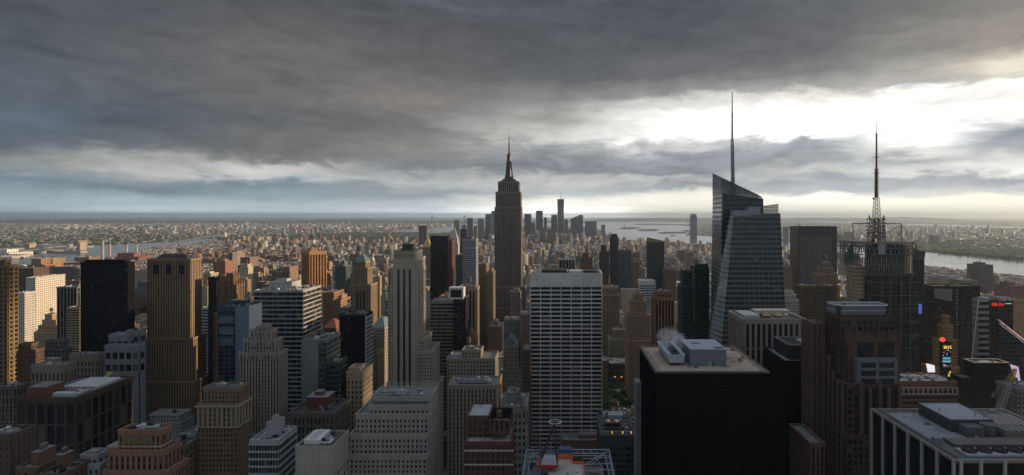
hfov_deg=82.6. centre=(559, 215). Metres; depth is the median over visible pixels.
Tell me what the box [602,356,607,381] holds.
apartment building
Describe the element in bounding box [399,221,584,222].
hills
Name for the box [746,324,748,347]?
window
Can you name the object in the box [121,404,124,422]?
window
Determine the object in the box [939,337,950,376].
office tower
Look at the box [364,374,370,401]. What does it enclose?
window
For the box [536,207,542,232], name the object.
office tower
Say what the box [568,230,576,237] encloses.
office tower
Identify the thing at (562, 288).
window
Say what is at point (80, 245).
riverside building
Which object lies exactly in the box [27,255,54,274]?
apartment building
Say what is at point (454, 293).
box window
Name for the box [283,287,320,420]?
window
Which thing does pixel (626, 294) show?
apartment building
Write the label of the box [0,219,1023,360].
distant buildings
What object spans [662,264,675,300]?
apartment building
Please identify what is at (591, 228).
office tower
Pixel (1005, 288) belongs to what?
apartment building
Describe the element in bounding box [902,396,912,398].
window
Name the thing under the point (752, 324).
window
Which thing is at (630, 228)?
island
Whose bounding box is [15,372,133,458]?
office tower
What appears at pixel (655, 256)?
apartment building
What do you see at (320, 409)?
office tower
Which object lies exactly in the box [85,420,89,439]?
window
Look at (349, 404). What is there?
window
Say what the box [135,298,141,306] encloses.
apartment building
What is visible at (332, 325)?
office tower
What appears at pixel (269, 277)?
apartment building
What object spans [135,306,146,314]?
apartment building
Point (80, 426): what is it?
window
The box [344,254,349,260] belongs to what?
apartment building
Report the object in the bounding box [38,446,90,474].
apartment building
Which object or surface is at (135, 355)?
window
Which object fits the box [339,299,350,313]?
apartment building
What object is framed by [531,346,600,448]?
window
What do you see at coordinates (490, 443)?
office tower
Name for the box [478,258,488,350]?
apartment building
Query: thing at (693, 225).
office tower
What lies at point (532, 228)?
office tower
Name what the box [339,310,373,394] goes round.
office tower
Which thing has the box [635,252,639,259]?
apartment building
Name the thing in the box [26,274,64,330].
office tower
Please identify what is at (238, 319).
office tower
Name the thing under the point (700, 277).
office tower
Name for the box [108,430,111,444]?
window
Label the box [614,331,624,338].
window
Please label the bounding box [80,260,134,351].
office tower
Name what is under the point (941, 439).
office tower
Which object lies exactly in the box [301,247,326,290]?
office tower
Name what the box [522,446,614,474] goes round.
construction tower
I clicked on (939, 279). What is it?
apartment building
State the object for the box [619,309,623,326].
apartment building
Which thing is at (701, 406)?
office tower
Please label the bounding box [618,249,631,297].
apartment building
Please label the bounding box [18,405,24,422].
window
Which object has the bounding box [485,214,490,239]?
office tower
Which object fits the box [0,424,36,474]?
apartment building
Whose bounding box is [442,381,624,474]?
pavement
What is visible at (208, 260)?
apartment building
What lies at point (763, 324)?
window
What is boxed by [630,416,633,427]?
apartment building
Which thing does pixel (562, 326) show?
window
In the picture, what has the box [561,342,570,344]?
window
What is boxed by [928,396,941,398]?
window
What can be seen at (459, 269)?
office tower
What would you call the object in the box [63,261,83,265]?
apartment building
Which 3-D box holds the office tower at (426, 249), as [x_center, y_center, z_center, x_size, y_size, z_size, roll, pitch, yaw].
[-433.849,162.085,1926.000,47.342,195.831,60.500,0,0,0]
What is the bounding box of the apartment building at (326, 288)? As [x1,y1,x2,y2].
[322,285,334,291]
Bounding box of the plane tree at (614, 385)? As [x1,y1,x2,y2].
[608,382,618,389]
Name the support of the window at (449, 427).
in the office tower at (464, 392)
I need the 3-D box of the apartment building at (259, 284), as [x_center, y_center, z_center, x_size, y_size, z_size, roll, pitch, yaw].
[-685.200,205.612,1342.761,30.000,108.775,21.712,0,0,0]
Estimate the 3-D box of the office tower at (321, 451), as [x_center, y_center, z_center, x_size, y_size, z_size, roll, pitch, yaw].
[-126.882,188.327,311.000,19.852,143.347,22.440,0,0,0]
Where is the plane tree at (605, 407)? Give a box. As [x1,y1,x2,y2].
[602,405,610,409]
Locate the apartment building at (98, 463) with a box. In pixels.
[80,448,106,474]
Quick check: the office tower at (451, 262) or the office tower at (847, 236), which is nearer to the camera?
the office tower at (451, 262)
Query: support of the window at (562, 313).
in the office tower at (566, 339)
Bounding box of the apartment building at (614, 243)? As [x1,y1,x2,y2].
[610,233,618,285]
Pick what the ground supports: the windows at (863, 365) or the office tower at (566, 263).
the office tower at (566, 263)
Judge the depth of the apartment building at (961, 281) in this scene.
1261.62 m
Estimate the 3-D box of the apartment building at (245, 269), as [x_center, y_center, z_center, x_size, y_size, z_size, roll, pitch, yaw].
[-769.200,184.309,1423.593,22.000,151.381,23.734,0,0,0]
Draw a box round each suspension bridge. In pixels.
[152,230,221,248]
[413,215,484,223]
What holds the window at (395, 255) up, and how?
in the office tower at (413, 354)
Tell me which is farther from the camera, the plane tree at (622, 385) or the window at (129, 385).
the plane tree at (622, 385)
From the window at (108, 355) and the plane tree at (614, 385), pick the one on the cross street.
the plane tree at (614, 385)
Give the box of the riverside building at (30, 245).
[24,243,35,248]
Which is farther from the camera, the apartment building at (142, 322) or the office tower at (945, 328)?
the apartment building at (142, 322)
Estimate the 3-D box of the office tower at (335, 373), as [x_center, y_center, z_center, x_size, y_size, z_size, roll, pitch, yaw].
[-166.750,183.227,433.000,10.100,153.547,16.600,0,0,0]
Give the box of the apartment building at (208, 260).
[206,258,211,262]
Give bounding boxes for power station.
[115,253,148,260]
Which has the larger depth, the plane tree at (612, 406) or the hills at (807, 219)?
the hills at (807, 219)
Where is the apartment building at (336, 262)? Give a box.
[331,260,341,265]
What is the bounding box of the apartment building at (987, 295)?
[980,293,993,296]
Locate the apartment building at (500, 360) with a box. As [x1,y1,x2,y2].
[499,351,502,368]
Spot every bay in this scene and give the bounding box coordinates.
[484,221,1023,275]
[789,221,1023,227]
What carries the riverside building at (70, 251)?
on the ground
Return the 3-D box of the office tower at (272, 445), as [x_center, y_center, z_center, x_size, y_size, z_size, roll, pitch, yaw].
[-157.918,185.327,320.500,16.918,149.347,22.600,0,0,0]
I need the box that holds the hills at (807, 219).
[584,217,985,220]
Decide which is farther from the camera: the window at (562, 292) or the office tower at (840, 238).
the office tower at (840, 238)
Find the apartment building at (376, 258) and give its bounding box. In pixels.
[374,256,385,262]
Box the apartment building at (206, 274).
[203,271,218,284]
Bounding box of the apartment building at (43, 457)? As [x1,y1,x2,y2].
[15,442,59,474]
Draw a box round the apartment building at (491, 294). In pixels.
[486,268,495,350]
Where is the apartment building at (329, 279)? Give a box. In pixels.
[327,272,331,285]
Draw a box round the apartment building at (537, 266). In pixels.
[533,264,539,269]
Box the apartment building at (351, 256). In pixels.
[349,254,356,260]
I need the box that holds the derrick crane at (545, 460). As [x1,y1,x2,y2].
[502,359,561,474]
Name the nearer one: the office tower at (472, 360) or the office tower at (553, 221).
the office tower at (472, 360)
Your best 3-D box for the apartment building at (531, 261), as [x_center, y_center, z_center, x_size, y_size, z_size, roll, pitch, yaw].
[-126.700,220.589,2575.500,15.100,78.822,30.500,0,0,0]
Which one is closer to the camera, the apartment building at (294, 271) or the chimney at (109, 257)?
the apartment building at (294, 271)
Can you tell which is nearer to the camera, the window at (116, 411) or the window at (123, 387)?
the window at (116, 411)
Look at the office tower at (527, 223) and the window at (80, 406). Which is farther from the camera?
the office tower at (527, 223)
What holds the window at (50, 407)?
in the office tower at (78, 415)
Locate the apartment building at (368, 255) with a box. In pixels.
[366,253,374,258]
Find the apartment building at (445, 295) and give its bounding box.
[439,291,448,297]
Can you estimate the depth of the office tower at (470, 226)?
6000.00 m
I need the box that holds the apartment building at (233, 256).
[229,252,237,273]
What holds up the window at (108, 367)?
in the office tower at (125, 353)
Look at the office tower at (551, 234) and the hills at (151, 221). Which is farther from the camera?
the hills at (151, 221)
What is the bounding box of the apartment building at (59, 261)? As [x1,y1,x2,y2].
[51,257,65,265]
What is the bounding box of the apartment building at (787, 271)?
[783,263,791,289]
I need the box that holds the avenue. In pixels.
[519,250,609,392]
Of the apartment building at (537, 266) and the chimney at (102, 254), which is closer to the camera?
the apartment building at (537, 266)
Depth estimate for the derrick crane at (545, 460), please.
247.53 m
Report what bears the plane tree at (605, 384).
on the cross street
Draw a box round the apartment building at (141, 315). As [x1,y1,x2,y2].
[135,313,146,320]
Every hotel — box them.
[195,371,251,474]
[239,324,288,437]
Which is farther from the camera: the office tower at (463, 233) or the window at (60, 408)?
the office tower at (463, 233)
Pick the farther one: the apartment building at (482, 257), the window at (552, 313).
the apartment building at (482, 257)
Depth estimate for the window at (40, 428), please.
399.88 m
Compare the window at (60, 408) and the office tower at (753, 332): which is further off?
the office tower at (753, 332)
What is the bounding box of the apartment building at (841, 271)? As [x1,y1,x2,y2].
[838,264,845,275]
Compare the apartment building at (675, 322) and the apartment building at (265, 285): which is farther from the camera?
the apartment building at (675, 322)
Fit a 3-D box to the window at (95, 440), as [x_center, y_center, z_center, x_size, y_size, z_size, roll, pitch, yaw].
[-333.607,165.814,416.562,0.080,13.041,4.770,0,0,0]
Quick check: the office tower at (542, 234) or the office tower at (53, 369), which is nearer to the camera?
the office tower at (53, 369)
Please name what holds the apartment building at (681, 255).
on the ground
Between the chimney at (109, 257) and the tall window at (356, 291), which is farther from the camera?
the chimney at (109, 257)
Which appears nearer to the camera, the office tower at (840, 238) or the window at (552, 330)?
the window at (552, 330)
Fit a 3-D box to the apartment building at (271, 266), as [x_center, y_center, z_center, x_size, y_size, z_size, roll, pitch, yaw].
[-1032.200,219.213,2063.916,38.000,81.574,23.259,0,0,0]
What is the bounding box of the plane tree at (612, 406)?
[609,404,620,410]
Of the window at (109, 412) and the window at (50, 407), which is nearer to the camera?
the window at (50, 407)
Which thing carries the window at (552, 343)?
in the office tower at (566, 339)
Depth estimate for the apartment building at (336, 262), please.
2480.50 m
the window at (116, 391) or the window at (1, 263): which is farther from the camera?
the window at (1, 263)
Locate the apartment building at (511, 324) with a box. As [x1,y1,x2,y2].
[504,312,519,360]
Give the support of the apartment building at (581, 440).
on the ground
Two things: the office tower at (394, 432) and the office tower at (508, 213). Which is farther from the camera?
the office tower at (508, 213)
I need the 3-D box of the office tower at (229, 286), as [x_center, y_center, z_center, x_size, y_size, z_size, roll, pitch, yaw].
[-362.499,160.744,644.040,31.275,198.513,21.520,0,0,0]
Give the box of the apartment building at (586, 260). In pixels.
[580,249,592,269]
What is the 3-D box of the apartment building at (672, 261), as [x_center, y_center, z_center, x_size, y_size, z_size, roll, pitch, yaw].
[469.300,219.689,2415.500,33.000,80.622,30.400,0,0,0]
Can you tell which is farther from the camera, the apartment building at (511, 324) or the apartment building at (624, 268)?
the apartment building at (624, 268)
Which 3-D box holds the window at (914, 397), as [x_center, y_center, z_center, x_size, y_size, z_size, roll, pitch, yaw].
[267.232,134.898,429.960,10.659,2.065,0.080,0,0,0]
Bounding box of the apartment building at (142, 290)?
[138,280,146,305]
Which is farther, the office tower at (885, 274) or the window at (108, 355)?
the office tower at (885, 274)
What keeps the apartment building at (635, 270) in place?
on the ground
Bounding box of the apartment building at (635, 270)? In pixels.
[632,258,639,287]
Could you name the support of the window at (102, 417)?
in the office tower at (78, 415)
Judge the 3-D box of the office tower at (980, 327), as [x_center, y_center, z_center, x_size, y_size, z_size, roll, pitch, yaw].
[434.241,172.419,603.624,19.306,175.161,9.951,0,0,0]
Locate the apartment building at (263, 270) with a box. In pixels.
[253,266,268,278]
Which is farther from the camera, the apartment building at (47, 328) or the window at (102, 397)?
the apartment building at (47, 328)
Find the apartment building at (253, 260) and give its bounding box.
[240,254,257,266]
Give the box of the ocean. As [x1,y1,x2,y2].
[0,218,618,219]
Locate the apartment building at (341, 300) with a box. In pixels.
[332,292,350,319]
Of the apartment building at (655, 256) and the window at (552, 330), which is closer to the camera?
the window at (552, 330)
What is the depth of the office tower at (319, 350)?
439.50 m
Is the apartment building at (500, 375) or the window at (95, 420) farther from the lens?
the apartment building at (500, 375)
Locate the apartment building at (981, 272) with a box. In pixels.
[967,261,992,293]
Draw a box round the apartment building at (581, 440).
[561,431,596,461]
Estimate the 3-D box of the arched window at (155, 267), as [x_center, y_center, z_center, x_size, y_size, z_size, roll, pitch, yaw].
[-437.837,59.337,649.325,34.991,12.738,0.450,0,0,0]
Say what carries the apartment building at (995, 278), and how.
on the ground
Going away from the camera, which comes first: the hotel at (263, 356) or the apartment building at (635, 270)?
the hotel at (263, 356)
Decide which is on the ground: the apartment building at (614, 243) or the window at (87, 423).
the apartment building at (614, 243)
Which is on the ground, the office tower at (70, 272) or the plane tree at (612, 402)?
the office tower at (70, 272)
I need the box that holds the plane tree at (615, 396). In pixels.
[610,393,621,400]
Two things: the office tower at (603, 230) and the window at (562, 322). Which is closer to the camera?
the window at (562, 322)
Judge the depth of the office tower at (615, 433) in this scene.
409.92 m
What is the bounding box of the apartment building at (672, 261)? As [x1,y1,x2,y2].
[668,258,676,269]
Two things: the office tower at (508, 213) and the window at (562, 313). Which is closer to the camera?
the window at (562, 313)
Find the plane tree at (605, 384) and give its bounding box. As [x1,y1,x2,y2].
[602,381,610,388]
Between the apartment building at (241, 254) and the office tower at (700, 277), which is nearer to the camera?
the office tower at (700, 277)
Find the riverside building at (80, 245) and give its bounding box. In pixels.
[76,242,85,249]
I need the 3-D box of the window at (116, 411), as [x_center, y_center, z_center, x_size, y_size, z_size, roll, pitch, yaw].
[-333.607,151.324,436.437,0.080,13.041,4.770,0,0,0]
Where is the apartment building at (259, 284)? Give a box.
[255,281,269,289]
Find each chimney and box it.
[101,239,103,259]
[108,242,110,259]
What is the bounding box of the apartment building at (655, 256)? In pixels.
[647,237,663,288]
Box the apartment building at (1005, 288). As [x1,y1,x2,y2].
[993,280,1023,298]
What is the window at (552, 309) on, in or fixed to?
in the office tower at (566, 339)
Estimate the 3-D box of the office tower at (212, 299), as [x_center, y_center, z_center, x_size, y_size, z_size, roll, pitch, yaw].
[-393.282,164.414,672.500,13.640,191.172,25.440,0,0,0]
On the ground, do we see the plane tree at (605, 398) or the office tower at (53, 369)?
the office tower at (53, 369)
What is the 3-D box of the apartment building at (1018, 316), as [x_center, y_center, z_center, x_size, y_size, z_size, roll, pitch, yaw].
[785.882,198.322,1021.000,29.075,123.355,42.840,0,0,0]
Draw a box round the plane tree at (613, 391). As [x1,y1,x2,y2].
[608,389,618,394]
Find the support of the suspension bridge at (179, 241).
on the ground
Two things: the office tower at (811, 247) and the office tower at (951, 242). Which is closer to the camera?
the office tower at (811, 247)
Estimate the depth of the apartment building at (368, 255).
3123.00 m
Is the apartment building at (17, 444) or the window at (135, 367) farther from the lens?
the window at (135, 367)
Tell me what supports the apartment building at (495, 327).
on the ground
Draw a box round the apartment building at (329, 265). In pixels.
[327,261,332,281]
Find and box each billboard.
[918,304,921,371]
[926,363,934,371]
[1010,364,1019,380]
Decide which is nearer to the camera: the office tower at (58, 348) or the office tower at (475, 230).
the office tower at (58, 348)
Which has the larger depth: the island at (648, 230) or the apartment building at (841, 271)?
the island at (648, 230)
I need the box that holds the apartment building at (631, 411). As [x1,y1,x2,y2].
[627,404,633,416]
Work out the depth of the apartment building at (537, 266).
2160.50 m
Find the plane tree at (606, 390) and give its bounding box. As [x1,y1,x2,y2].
[602,387,610,394]
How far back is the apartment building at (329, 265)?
1850.99 m
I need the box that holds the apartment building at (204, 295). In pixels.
[202,280,207,306]
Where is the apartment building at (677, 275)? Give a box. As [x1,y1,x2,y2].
[676,268,682,281]
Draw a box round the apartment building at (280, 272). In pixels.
[271,267,290,280]
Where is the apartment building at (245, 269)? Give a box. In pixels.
[239,260,252,290]
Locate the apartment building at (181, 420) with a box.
[146,409,194,438]
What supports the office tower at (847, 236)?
on the ground
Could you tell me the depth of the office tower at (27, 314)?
904.69 m
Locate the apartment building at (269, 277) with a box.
[267,271,273,280]
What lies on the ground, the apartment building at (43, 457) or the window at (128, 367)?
the apartment building at (43, 457)
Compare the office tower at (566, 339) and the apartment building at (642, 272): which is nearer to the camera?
the office tower at (566, 339)
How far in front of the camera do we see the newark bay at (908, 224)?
16385.65 m
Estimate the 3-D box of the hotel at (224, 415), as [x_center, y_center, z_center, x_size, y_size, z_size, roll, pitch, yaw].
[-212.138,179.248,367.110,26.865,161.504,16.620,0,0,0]
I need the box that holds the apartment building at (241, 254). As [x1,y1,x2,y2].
[228,251,244,264]
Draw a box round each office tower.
[0,259,19,382]
[0,381,29,425]
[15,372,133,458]
[18,342,44,385]
[19,291,36,341]
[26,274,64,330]
[30,357,76,385]
[44,339,72,360]
[52,264,79,279]
[56,284,79,338]
[69,351,104,376]
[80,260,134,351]
[102,422,187,474]
[104,327,146,423]
[146,254,207,425]
[173,425,196,474]
[202,306,207,372]
[208,274,225,384]
[213,271,244,381]
[217,299,261,381]
[248,414,297,474]
[253,278,320,420]
[289,389,350,443]
[295,429,348,474]
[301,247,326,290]
[301,332,340,402]
[323,318,338,331]
[325,357,346,397]
[335,260,350,295]
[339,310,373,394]
[346,363,372,432]
[349,383,437,474]
[350,253,377,325]
[373,316,387,386]
[373,335,383,392]
[385,244,443,474]
[419,225,427,244]
[421,235,429,278]
[430,235,449,329]
[430,298,452,430]
[447,337,498,474]
[448,239,454,292]
[448,376,499,474]
[449,286,468,350]
[452,228,459,272]
[454,220,459,236]
[456,254,462,285]
[460,229,467,253]
[460,277,479,344]
[463,236,477,284]
[464,402,514,474]
[467,218,472,235]
[469,326,477,344]
[474,225,477,238]
[478,219,483,239]
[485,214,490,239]
[491,211,494,233]
[494,140,529,322]
[500,386,528,474]
[503,333,518,393]
[522,343,531,462]
[524,214,530,234]
[530,269,602,450]
[531,223,534,234]
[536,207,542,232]
[539,228,545,241]
[544,217,546,231]
[547,229,555,244]
[551,215,556,232]
[557,195,563,232]
[559,258,574,268]
[564,219,567,233]
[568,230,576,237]
[571,216,577,233]
[578,215,582,231]
[585,221,596,239]
[597,412,633,474]
[601,225,604,239]
[602,282,619,356]
[607,357,624,382]
[608,323,625,356]
[625,284,650,406]
[634,339,769,474]
[638,279,655,334]
[651,289,674,344]
[677,268,693,344]
[690,214,696,236]
[690,262,708,338]
[709,92,784,344]
[728,308,805,366]
[764,336,824,474]
[783,227,787,241]
[784,289,798,314]
[788,423,825,474]
[790,226,836,290]
[793,283,836,340]
[801,302,901,474]
[812,255,839,301]
[837,235,843,243]
[840,119,919,371]
[844,232,851,240]
[870,403,1023,474]
[900,372,957,407]
[913,249,924,371]
[921,314,959,372]
[924,284,980,372]
[929,236,938,243]
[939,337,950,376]
[948,240,959,244]
[950,358,1017,407]
[962,240,973,244]
[971,297,988,357]
[989,299,1012,357]
[992,319,1023,380]
[995,381,1023,416]
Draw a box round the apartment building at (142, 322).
[136,317,146,327]
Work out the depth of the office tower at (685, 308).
640.00 m
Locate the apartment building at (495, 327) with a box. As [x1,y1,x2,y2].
[488,318,502,353]
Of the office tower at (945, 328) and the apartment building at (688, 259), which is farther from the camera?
the apartment building at (688, 259)
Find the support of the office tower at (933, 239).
on the ground
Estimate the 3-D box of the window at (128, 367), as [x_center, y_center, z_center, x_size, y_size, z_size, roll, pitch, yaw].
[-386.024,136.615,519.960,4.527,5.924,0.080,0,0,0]
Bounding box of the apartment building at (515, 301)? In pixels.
[510,287,520,315]
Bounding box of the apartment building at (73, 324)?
[66,305,79,352]
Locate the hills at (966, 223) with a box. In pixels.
[846,222,1023,223]
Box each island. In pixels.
[619,227,638,228]
[633,224,683,224]
[639,229,657,230]
[658,232,686,233]
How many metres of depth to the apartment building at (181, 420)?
615.32 m
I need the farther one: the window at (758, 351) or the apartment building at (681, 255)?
the apartment building at (681, 255)
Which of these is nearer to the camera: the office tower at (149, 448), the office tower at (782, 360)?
the office tower at (149, 448)
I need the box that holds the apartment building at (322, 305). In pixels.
[321,291,323,320]
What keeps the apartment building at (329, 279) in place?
on the ground
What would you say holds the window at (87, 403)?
in the office tower at (78, 415)
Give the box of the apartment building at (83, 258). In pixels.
[74,255,99,261]
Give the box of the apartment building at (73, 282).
[65,276,79,285]
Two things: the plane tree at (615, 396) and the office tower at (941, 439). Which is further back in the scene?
the plane tree at (615, 396)
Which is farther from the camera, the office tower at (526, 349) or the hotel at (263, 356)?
the office tower at (526, 349)
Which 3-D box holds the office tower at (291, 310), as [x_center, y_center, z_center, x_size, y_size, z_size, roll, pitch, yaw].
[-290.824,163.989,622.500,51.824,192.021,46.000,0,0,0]
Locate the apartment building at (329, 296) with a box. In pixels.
[323,286,343,326]
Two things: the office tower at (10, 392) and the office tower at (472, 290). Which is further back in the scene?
the office tower at (472, 290)
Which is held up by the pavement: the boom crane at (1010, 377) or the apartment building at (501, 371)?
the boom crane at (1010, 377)
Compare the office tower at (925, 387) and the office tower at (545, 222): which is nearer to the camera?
the office tower at (925, 387)
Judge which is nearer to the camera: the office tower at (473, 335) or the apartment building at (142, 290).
the office tower at (473, 335)
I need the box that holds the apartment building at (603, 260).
[599,244,608,284]
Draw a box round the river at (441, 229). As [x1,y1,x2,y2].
[396,226,473,232]
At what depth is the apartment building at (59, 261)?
1557.89 m
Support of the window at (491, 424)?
in the office tower at (490, 443)
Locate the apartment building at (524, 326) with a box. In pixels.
[520,306,529,365]
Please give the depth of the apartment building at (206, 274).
1280.50 m
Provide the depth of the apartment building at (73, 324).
719.78 m
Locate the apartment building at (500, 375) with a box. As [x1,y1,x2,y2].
[499,374,501,391]
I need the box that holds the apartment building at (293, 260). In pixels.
[287,259,299,261]
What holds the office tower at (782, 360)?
on the ground
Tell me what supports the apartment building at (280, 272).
on the ground
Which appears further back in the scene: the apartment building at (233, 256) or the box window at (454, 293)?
the apartment building at (233, 256)
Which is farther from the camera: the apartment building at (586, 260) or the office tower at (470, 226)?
the office tower at (470, 226)
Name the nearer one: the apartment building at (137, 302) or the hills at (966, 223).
the apartment building at (137, 302)
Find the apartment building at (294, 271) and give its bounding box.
[283,263,297,279]
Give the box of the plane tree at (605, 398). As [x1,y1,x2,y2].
[602,395,609,401]
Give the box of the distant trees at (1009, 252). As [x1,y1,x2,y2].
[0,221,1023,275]
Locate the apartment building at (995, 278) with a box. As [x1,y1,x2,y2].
[993,275,997,291]
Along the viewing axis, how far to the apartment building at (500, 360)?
883.00 m
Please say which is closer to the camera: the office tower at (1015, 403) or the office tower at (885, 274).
the office tower at (1015, 403)
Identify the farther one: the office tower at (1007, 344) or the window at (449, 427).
the office tower at (1007, 344)
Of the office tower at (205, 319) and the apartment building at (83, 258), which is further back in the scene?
the apartment building at (83, 258)
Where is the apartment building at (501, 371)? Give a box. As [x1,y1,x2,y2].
[499,368,502,392]
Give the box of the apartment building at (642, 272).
[640,266,644,278]
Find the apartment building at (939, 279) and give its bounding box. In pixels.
[927,275,953,283]
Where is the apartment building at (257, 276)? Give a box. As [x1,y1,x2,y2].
[253,270,262,290]
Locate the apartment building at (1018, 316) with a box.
[989,293,1023,338]
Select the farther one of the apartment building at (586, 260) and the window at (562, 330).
the apartment building at (586, 260)
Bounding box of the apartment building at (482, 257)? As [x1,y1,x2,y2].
[478,255,484,261]
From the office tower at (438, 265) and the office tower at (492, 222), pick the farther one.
the office tower at (492, 222)
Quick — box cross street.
[444,265,676,469]
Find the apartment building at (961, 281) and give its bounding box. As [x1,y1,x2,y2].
[948,276,977,285]
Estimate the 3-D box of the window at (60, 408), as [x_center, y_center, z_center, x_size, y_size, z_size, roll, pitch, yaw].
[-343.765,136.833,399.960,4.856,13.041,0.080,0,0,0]
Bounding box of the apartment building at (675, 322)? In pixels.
[675,301,676,343]
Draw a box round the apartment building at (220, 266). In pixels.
[213,259,234,274]
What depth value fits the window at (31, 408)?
399.88 m
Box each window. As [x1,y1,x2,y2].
[1,263,6,381]
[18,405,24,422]
[28,405,34,422]
[38,405,43,422]
[38,426,43,443]
[48,405,53,422]
[48,426,53,443]
[57,405,63,422]
[57,426,63,443]
[67,405,73,422]
[67,426,73,443]
[78,402,82,421]
[78,423,82,442]
[78,443,82,458]
[85,399,89,418]
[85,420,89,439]
[85,440,89,451]
[93,396,97,415]
[93,416,97,435]
[93,436,97,447]
[100,393,104,412]
[100,413,104,432]
[100,433,104,447]
[106,353,110,358]
[106,365,110,370]
[108,391,111,408]
[108,410,111,428]
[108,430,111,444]
[114,388,118,406]
[114,407,118,425]
[114,426,118,441]
[121,386,124,403]
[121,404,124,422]
[126,353,130,358]
[126,365,130,370]
[128,383,131,400]
[128,401,131,418]
[133,353,137,358]
[133,365,137,370]
[147,260,205,423]
[153,263,183,273]
[199,388,247,474]
[241,329,277,431]
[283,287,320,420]
[291,432,295,474]
[342,404,349,442]
[351,402,428,472]
[356,291,364,309]
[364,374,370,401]
[389,255,430,386]
[449,427,465,474]
[451,290,461,296]
[463,353,479,357]
[491,424,507,430]
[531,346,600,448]
[551,287,560,289]
[551,291,560,293]
[551,304,560,306]
[551,308,560,310]
[551,312,560,314]
[551,321,560,323]
[551,325,560,327]
[551,329,560,331]
[551,342,560,344]
[561,287,570,289]
[561,291,570,293]
[561,304,570,306]
[561,308,570,310]
[561,312,570,314]
[561,321,570,323]
[561,325,570,327]
[561,329,570,331]
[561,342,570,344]
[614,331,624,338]
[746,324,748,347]
[752,324,753,347]
[757,324,759,347]
[757,350,759,363]
[763,324,764,347]
[768,324,770,346]
[826,312,893,474]
[857,343,892,356]
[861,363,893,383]
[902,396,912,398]
[902,401,912,403]
[913,396,927,398]
[913,401,927,403]
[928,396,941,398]
[943,396,956,398]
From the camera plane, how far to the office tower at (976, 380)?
500.45 m
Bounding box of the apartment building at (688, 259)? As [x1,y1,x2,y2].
[683,251,693,268]
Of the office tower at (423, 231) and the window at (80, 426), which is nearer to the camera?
the window at (80, 426)
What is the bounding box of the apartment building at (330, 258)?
[327,256,334,260]
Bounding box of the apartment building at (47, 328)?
[34,307,56,359]
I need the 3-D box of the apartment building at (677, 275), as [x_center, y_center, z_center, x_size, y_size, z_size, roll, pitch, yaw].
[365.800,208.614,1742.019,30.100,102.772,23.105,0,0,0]
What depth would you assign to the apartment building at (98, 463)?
301.70 m
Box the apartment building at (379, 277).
[373,271,384,318]
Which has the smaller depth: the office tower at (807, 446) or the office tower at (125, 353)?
the office tower at (807, 446)
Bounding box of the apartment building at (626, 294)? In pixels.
[620,288,637,315]
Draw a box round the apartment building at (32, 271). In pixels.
[19,264,49,291]
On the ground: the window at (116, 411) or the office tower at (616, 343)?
the office tower at (616, 343)
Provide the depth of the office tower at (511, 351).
559.77 m
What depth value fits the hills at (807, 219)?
25445.64 m
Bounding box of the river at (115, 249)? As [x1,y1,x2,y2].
[11,238,218,267]
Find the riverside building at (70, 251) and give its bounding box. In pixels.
[53,251,87,252]
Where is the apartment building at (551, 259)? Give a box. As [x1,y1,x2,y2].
[549,256,554,263]
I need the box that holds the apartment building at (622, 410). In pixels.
[612,401,629,416]
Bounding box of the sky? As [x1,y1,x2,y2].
[0,0,1023,217]
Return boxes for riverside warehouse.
[0,249,32,254]
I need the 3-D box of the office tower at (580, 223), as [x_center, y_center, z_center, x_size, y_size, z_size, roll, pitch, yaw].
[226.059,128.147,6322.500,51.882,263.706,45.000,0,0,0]
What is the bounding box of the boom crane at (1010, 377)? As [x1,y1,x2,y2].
[991,368,1016,408]
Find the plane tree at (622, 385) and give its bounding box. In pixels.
[617,382,624,389]
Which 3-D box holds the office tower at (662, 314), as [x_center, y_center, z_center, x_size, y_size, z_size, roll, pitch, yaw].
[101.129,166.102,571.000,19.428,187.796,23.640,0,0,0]
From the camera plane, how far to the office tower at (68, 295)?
800.00 m
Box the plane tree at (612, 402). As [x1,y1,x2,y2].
[608,399,621,405]
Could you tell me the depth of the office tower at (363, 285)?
801.50 m
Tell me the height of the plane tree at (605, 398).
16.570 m
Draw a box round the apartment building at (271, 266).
[264,265,275,268]
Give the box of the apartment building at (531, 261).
[529,256,532,268]
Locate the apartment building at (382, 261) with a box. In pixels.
[378,258,387,267]
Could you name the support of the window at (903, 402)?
in the office tower at (925, 387)
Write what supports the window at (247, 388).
in the hotel at (224, 415)
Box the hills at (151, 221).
[0,219,434,222]
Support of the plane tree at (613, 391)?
on the pavement
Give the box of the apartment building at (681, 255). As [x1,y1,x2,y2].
[679,250,688,261]
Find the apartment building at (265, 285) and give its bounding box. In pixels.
[262,278,277,287]
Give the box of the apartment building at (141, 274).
[135,268,146,288]
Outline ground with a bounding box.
[0,218,1023,260]
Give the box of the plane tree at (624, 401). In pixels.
[618,397,631,405]
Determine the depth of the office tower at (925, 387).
429.90 m

